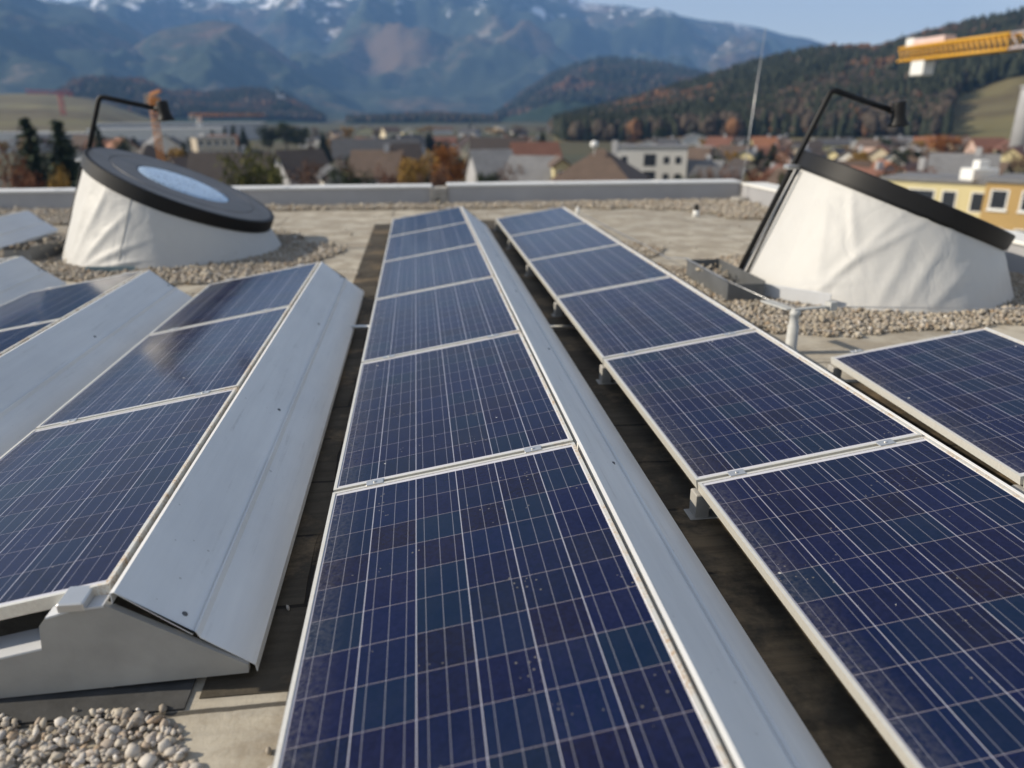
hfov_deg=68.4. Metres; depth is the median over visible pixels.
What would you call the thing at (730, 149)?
house
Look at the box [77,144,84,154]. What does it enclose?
broadleaf tree
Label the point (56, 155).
spruce tree
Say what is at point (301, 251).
gravel
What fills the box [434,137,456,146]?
house
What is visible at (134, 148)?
house
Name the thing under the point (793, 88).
forest
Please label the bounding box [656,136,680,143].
house
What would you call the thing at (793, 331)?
wire holder
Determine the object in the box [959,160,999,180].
roof unit
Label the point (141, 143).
house
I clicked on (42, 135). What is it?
apartment block
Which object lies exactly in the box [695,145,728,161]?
house
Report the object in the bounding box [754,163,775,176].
house
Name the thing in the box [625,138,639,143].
broadleaf tree
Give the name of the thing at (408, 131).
house
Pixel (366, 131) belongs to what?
house
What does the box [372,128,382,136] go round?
broadleaf tree
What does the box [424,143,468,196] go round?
broadleaf tree
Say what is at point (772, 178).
house
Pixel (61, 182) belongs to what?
broadleaf tree
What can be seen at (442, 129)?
house
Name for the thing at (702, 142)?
broadleaf tree
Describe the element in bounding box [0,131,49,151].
apartment block
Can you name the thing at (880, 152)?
house
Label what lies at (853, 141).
house
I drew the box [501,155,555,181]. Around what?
house
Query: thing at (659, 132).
broadleaf tree
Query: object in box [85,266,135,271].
edge strip
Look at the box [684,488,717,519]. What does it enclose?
panel support
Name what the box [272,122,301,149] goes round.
broadleaf tree
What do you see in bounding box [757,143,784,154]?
house
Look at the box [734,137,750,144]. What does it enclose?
house
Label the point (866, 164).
house
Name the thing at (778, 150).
house
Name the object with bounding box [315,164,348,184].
house
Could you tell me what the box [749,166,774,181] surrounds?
broadleaf tree
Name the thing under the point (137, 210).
drum skylight
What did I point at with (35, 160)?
spruce tree
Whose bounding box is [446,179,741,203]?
parapet wall
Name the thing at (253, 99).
forest
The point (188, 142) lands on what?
broadleaf tree
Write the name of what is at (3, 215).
solar panel
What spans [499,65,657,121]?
valley hill
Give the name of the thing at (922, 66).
tower crane
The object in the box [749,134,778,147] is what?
house
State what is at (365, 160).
house
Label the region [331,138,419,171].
house
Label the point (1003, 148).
house
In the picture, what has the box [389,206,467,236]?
solar panel
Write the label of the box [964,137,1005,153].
house
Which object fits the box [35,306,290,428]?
solar panel
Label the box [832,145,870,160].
house
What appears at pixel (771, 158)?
spruce tree
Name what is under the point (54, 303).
solar panel
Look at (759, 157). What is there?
spruce tree
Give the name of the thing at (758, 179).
broadleaf tree
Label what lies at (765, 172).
broadleaf tree
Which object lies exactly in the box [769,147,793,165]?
broadleaf tree
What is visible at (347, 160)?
broadleaf tree
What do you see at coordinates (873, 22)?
sky
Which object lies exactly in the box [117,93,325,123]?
hill
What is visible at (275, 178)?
broadleaf tree
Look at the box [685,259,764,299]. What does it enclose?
gravel tray
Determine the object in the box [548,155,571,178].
house
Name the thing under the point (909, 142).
house
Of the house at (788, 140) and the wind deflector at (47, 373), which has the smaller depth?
the wind deflector at (47, 373)
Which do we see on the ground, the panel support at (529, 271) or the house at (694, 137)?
the house at (694, 137)
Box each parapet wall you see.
[0,184,431,209]
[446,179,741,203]
[741,182,1023,273]
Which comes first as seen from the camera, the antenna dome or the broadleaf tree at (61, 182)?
the broadleaf tree at (61, 182)
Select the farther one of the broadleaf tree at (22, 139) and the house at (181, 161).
the broadleaf tree at (22, 139)
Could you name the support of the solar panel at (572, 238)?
on the panel support at (510, 244)
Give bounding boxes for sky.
[60,0,1023,45]
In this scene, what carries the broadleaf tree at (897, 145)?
on the ground
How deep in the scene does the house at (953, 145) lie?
315.91 m
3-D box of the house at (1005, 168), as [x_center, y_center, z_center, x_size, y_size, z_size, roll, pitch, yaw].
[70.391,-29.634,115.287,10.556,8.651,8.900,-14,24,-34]
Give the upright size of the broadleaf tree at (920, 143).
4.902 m
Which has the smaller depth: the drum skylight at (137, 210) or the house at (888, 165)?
the drum skylight at (137, 210)
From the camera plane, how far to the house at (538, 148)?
165.40 m
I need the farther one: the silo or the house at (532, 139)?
the house at (532, 139)
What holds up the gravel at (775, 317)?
on the roof at (232, 732)
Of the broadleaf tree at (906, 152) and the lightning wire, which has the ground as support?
the broadleaf tree at (906, 152)
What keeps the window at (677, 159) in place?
in the apartment block at (660, 161)
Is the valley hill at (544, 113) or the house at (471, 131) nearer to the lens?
the house at (471, 131)
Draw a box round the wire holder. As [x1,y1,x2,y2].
[760,300,837,352]
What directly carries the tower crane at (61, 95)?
on the ground
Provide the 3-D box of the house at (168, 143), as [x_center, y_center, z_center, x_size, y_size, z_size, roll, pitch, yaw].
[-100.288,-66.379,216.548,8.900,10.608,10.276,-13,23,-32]
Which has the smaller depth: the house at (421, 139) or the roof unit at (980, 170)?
the roof unit at (980, 170)
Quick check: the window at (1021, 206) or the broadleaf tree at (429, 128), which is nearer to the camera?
the window at (1021, 206)
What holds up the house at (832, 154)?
on the ground
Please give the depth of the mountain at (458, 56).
4655.57 m
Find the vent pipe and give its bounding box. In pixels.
[692,204,699,216]
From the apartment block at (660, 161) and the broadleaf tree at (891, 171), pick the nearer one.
the broadleaf tree at (891, 171)
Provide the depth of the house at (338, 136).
355.72 m
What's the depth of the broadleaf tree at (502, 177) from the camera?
108.54 m
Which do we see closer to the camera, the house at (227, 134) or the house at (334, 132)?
the house at (227, 134)
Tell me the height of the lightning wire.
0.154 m
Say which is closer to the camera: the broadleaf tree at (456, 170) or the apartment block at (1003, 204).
the apartment block at (1003, 204)
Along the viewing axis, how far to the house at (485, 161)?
132.49 m
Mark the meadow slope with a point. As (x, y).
(40, 111)
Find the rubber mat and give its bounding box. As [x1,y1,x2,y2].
[0,678,196,725]
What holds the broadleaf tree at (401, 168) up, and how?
on the ground
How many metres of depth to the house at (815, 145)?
267.32 m
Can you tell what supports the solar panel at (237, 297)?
on the roof at (232, 732)
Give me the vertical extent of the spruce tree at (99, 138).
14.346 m
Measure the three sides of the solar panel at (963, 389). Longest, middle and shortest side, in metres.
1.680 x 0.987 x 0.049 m
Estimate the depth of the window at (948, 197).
63.33 m
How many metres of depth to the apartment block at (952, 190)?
63.44 m
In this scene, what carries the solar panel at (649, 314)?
on the panel support at (558, 310)
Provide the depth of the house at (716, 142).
279.22 m
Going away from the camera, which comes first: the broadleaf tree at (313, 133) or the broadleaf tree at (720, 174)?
the broadleaf tree at (720, 174)
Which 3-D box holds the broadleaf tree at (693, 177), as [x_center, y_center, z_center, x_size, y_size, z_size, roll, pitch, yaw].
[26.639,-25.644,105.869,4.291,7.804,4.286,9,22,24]
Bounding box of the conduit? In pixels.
[349,325,576,328]
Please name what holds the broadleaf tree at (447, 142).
on the ground
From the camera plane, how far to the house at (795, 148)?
220.89 m
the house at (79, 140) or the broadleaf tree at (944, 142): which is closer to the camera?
the broadleaf tree at (944, 142)
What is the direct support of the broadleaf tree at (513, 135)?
on the ground
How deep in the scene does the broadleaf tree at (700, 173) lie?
107.92 m
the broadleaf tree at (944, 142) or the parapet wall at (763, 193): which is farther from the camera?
the broadleaf tree at (944, 142)
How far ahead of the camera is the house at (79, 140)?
252.41 m
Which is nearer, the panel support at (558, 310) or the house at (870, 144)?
the panel support at (558, 310)
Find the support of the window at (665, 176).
in the apartment block at (660, 161)
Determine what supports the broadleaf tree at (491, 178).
on the ground
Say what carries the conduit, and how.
on the roof at (232, 732)
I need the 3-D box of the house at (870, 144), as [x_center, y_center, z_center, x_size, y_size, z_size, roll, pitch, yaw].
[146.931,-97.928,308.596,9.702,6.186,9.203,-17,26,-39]
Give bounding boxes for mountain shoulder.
[0,0,146,93]
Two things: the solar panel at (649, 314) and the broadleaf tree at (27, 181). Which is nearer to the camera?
the solar panel at (649, 314)
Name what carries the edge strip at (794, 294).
on the gravel at (775, 317)
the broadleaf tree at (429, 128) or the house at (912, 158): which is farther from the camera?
the broadleaf tree at (429, 128)
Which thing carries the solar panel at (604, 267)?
on the panel support at (529, 271)
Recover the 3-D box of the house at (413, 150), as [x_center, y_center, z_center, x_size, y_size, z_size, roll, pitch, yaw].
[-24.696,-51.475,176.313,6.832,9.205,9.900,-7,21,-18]
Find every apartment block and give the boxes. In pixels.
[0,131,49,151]
[36,132,86,151]
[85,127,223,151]
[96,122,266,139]
[190,136,236,151]
[614,144,688,179]
[880,172,986,217]
[980,173,1023,232]
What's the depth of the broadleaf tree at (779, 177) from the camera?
100.08 m
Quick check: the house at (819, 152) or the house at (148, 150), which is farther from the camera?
the house at (819, 152)
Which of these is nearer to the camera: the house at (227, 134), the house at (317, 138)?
the house at (227, 134)
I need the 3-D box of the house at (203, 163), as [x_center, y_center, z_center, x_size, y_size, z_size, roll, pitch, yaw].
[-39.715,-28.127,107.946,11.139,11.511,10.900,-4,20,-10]
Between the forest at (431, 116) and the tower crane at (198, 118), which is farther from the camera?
the forest at (431, 116)
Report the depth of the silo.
237.54 m
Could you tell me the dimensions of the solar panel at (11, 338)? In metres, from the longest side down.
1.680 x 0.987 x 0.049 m
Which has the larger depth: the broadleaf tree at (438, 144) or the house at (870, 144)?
the house at (870, 144)
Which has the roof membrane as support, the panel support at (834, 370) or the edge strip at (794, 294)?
the panel support at (834, 370)
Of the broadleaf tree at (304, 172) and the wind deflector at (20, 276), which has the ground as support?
the broadleaf tree at (304, 172)
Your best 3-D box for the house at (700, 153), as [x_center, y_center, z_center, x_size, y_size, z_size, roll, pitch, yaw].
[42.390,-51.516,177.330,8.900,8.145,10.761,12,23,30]
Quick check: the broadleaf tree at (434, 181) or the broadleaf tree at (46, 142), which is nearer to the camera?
the broadleaf tree at (434, 181)
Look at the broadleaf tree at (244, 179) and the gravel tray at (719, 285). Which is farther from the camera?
the broadleaf tree at (244, 179)
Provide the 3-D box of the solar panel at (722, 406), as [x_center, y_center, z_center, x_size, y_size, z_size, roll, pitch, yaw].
[1.147,0.038,3.938,0.987,0.049,1.680,-11,21,-3]
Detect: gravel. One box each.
[0,197,767,234]
[0,222,370,284]
[0,605,289,767]
[10,237,65,256]
[619,235,1023,337]
[695,263,729,285]
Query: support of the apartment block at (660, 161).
on the ground
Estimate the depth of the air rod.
14.02 m
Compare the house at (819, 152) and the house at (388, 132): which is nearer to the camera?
the house at (819, 152)
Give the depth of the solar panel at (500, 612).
2.04 m
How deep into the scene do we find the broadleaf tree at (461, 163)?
156.86 m
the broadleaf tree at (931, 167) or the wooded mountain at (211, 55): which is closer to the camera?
the broadleaf tree at (931, 167)
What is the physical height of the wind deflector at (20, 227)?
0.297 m
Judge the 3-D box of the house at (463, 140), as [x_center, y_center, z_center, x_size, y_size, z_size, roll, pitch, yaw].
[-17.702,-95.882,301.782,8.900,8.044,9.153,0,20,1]
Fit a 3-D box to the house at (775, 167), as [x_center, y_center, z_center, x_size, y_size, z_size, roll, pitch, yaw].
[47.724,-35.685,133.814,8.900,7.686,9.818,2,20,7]
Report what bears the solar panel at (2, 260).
on the roof at (232, 732)
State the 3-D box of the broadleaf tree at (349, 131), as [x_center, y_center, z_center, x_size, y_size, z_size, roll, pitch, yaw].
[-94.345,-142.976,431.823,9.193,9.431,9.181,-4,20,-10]
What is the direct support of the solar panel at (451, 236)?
on the panel support
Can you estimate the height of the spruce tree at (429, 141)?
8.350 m
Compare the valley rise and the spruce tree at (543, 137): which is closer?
the spruce tree at (543, 137)
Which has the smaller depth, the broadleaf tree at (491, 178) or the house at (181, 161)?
the broadleaf tree at (491, 178)
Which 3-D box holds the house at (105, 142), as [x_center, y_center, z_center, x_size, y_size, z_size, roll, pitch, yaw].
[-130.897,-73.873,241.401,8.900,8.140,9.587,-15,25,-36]
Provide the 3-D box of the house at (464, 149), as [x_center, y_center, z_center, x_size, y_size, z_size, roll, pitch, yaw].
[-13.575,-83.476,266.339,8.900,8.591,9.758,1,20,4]
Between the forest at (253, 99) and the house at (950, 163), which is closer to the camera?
the house at (950, 163)
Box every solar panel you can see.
[0,211,23,216]
[0,256,17,262]
[0,270,145,329]
[0,319,60,355]
[0,387,237,619]
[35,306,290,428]
[149,262,318,334]
[273,442,730,767]
[333,331,572,491]
[361,276,519,362]
[375,244,493,298]
[383,222,477,261]
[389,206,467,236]
[496,207,585,238]
[509,222,619,262]
[528,244,670,301]
[556,276,754,363]
[603,330,921,487]
[698,436,1023,767]
[831,328,1023,484]
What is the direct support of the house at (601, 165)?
on the ground
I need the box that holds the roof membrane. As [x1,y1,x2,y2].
[199,220,1017,767]
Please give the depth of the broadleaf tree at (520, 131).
514.06 m
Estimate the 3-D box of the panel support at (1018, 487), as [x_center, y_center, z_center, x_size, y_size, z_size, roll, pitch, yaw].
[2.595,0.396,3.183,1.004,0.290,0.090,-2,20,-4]
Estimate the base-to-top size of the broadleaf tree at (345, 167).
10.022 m
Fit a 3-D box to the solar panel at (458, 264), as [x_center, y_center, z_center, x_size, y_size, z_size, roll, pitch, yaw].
[-0.731,-1.058,6.960,0.987,0.049,1.680,-12,21,-3]
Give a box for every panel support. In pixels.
[494,222,501,229]
[507,240,515,248]
[524,265,536,275]
[551,302,566,316]
[596,364,617,384]
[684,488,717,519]
[827,364,846,382]
[1012,484,1023,493]
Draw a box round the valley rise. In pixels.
[345,121,501,123]
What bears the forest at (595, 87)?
on the valley hill at (544, 113)
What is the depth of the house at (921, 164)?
103.22 m
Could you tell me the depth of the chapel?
1613.13 m
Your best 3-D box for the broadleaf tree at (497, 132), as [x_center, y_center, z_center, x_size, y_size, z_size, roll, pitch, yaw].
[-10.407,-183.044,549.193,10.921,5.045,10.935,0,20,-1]
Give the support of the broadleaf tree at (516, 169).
on the ground
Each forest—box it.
[53,74,326,122]
[345,110,502,123]
[493,54,711,118]
[548,5,1023,141]
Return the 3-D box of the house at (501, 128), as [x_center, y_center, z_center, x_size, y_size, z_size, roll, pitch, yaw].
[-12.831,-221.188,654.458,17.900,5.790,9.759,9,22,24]
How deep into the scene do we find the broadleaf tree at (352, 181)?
86.46 m
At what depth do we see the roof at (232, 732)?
5.75 m
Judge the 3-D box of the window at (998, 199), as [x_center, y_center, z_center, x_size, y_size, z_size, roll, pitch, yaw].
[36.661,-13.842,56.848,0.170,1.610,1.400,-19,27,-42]
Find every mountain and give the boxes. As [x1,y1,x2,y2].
[41,0,826,114]
[123,20,388,119]
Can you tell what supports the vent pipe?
on the roof at (232, 732)
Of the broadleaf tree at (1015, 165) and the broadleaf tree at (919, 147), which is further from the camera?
the broadleaf tree at (919, 147)
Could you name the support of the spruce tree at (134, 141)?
on the ground
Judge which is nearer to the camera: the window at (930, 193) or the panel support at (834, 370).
the panel support at (834, 370)
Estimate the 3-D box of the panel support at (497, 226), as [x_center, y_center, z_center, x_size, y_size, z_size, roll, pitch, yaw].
[0.237,-2.381,10.937,1.004,0.290,0.090,-3,20,-6]
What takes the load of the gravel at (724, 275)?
in the gravel tray at (719, 285)
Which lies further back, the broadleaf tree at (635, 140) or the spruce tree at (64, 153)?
the broadleaf tree at (635, 140)
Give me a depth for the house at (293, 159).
136.65 m
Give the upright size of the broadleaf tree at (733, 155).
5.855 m
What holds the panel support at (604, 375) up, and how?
on the roof membrane
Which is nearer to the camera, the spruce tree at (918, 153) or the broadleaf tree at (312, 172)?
the broadleaf tree at (312, 172)
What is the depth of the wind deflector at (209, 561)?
2.93 m
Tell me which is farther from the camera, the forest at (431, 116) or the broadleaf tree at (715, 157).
the forest at (431, 116)
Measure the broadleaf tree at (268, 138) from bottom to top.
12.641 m
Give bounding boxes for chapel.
[276,87,284,98]
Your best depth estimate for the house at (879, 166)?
104.42 m
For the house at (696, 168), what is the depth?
116.17 m
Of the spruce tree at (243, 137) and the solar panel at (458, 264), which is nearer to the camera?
the solar panel at (458, 264)
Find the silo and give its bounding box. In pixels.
[1008,85,1023,147]
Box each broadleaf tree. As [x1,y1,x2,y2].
[0,140,37,188]
[0,141,10,155]
[7,160,58,187]
[16,133,40,158]
[42,136,52,152]
[46,163,70,187]
[68,139,76,159]
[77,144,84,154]
[109,135,131,151]
[160,147,185,160]
[186,135,193,151]
[214,142,284,185]
[254,124,279,150]
[259,165,292,185]
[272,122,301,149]
[287,162,328,184]
[291,125,310,148]
[301,159,319,184]
[306,138,318,148]
[310,127,319,135]
[326,163,374,184]
[337,154,355,183]
[338,154,349,179]
[339,126,354,138]
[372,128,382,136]
[376,164,399,183]
[393,154,411,183]
[395,149,439,183]
[416,160,450,197]
[417,167,431,183]
[423,126,432,132]
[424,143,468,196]
[435,140,445,152]
[441,138,452,150]
[453,157,465,181]
[474,170,500,181]
[492,129,504,135]
[496,162,518,181]
[508,133,519,136]
[508,163,522,174]
[511,125,527,133]
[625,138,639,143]
[654,126,666,137]
[671,175,690,179]
[686,169,704,179]
[687,173,715,179]
[698,138,705,145]
[703,164,723,178]
[711,154,722,159]
[719,165,741,178]
[724,151,741,161]
[743,170,762,181]
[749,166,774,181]
[760,164,774,181]
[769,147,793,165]
[777,171,784,184]
[778,137,786,145]
[845,150,873,162]
[876,166,906,176]
[878,137,892,145]
[888,148,913,166]
[889,137,908,149]
[906,165,939,172]
[907,144,932,151]
[911,140,926,147]
[923,133,973,152]
[983,147,994,153]
[1002,149,1023,172]
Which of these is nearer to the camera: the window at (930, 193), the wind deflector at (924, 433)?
the wind deflector at (924, 433)
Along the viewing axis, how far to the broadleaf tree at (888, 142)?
265.12 m
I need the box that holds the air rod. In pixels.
[730,28,765,201]
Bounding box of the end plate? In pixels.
[0,585,249,697]
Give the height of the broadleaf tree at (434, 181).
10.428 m
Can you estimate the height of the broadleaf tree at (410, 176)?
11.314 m
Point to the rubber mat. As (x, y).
(173, 695)
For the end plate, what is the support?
attached to the solar panel at (83, 502)
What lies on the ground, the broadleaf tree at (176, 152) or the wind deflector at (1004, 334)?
the broadleaf tree at (176, 152)
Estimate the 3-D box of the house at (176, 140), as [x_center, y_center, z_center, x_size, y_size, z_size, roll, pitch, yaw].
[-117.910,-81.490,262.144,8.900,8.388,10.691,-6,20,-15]
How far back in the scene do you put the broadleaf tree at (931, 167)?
100.74 m
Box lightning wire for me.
[579,212,1023,308]
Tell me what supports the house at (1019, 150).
on the ground
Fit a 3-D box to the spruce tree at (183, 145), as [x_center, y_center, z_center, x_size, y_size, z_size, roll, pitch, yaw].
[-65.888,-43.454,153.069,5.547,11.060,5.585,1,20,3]
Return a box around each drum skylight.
[62,95,280,268]
[738,88,1015,314]
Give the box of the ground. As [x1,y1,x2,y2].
[0,119,959,188]
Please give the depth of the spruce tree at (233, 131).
260.13 m
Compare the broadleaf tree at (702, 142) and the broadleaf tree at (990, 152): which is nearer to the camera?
the broadleaf tree at (990, 152)
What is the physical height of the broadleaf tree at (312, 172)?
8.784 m
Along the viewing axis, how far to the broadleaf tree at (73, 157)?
217.56 m
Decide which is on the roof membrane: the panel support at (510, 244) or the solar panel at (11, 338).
the panel support at (510, 244)
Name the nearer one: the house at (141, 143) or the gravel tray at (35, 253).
the gravel tray at (35, 253)
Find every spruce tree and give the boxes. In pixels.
[9,116,53,187]
[40,118,81,187]
[48,139,79,168]
[92,126,105,146]
[132,137,141,147]
[181,142,187,155]
[230,125,242,151]
[239,127,252,150]
[317,132,333,162]
[424,133,436,151]
[538,132,547,141]
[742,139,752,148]
[752,149,766,165]
[761,144,778,167]
[912,151,922,159]
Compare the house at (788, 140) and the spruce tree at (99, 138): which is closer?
the spruce tree at (99, 138)
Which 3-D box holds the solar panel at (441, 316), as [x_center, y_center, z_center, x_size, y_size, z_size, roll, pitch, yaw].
[-0.531,-0.499,5.399,0.987,0.049,1.680,-12,21,-3]
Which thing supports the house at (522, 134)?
on the ground
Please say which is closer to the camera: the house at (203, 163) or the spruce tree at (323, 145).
the house at (203, 163)
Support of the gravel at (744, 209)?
on the roof at (232, 732)
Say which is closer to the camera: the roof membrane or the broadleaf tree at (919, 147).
the roof membrane
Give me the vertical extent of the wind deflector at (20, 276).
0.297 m
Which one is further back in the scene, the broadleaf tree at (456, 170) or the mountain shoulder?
the mountain shoulder
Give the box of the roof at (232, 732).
[0,194,1023,767]
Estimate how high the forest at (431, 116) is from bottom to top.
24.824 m
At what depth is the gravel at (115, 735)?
2.01 m
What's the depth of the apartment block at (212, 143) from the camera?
209.43 m
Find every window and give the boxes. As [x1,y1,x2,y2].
[198,140,203,146]
[662,174,668,179]
[663,156,669,163]
[675,157,680,163]
[908,188,935,198]
[940,190,957,207]
[968,192,984,212]
[985,189,1009,211]
[1016,191,1023,212]
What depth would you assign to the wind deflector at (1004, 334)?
4.58 m
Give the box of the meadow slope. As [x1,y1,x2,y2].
[0,93,162,132]
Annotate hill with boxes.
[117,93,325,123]
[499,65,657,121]
[552,74,1023,142]
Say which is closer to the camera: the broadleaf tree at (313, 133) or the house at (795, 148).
the house at (795, 148)
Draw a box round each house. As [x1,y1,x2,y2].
[71,135,103,157]
[84,140,110,149]
[105,138,139,152]
[131,140,146,147]
[135,144,169,159]
[142,133,181,153]
[167,156,187,167]
[169,137,186,150]
[187,145,274,185]
[208,132,238,151]
[273,149,330,184]
[300,136,326,147]
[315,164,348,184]
[328,129,347,138]
[329,132,346,140]
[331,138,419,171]
[347,144,405,184]
[357,126,379,134]
[380,127,400,137]
[390,143,424,169]
[391,132,426,157]
[401,127,420,134]
[433,126,452,133]
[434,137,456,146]
[456,134,471,154]
[458,127,480,136]
[459,135,478,159]
[463,149,513,181]
[468,137,525,152]
[486,126,507,132]
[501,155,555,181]
[509,142,562,157]
[510,129,528,137]
[527,135,538,141]
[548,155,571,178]
[549,140,649,180]
[637,137,659,143]
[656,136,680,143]
[680,133,706,144]
[686,154,726,176]
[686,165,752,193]
[687,147,714,159]
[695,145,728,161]
[704,134,735,149]
[719,142,750,162]
[726,157,764,176]
[727,146,764,162]
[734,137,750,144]
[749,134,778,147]
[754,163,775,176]
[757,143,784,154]
[757,160,791,180]
[758,147,794,167]
[766,167,787,184]
[777,134,792,148]
[790,144,811,153]
[791,138,822,150]
[810,148,834,155]
[815,136,850,150]
[824,147,849,159]
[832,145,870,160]
[837,161,871,167]
[847,137,858,148]
[850,161,889,176]
[854,137,882,152]
[865,144,892,161]
[871,159,896,172]
[874,135,913,148]
[881,147,910,166]
[889,157,928,174]
[905,148,931,168]
[913,136,936,149]
[926,147,1001,173]
[930,136,963,151]
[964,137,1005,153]
[992,139,1009,153]
[999,162,1013,174]
[1000,145,1023,173]
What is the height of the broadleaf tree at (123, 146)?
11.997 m
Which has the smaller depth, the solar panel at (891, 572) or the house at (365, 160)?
the solar panel at (891, 572)
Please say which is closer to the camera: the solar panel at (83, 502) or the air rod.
the solar panel at (83, 502)
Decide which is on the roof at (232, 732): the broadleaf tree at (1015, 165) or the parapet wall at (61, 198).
the parapet wall at (61, 198)
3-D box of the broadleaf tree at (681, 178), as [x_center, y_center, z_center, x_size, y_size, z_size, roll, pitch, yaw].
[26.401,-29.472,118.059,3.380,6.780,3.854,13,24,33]
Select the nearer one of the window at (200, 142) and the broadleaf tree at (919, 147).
the broadleaf tree at (919, 147)
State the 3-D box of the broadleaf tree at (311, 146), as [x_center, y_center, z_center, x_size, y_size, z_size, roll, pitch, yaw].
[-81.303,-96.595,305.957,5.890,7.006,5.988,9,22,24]
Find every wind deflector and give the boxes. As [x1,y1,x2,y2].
[0,211,58,248]
[0,256,66,304]
[0,270,192,456]
[109,262,363,670]
[461,206,831,767]
[564,207,1023,497]
[984,327,1023,342]
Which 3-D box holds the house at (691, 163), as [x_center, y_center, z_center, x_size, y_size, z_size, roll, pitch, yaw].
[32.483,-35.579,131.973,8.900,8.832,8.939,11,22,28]
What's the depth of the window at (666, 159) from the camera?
127.19 m
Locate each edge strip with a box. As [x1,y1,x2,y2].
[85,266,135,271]
[764,283,831,304]
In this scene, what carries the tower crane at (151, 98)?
on the ground
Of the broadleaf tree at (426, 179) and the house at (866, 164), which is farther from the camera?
the house at (866, 164)
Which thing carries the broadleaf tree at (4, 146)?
on the ground
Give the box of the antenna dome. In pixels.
[590,141,598,152]
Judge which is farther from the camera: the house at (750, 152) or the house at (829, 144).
the house at (829, 144)
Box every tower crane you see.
[26,90,73,114]
[143,90,164,160]
[189,113,264,126]
[897,30,1023,75]
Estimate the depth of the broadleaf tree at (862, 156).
169.53 m
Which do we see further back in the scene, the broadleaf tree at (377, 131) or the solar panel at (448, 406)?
the broadleaf tree at (377, 131)
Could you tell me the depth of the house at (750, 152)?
210.34 m
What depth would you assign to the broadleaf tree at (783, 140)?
287.08 m
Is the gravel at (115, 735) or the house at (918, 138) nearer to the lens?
the gravel at (115, 735)
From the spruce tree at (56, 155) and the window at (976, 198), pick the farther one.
the spruce tree at (56, 155)
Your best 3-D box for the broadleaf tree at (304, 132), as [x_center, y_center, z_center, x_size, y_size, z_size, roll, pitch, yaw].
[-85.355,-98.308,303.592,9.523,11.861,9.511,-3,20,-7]
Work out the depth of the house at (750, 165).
147.53 m
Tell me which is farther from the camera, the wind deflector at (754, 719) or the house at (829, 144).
the house at (829, 144)
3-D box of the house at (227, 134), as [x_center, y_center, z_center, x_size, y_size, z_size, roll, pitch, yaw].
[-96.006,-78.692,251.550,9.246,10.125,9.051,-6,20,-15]
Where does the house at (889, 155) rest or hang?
on the ground
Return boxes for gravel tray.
[1,236,65,262]
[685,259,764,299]
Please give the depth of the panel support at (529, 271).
7.80 m
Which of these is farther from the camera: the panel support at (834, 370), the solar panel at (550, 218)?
the solar panel at (550, 218)
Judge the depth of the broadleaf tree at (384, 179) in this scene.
106.57 m
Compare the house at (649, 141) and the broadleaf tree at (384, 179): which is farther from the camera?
the house at (649, 141)
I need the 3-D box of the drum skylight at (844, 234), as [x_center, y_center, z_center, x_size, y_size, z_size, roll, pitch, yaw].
[3.463,-1.835,7.112,2.522,1.809,2.480,-3,20,-6]
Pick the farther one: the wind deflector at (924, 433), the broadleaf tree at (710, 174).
the broadleaf tree at (710, 174)
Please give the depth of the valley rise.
1268.13 m
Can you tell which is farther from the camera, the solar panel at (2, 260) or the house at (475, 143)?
the house at (475, 143)
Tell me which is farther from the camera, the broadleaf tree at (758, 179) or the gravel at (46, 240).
the broadleaf tree at (758, 179)

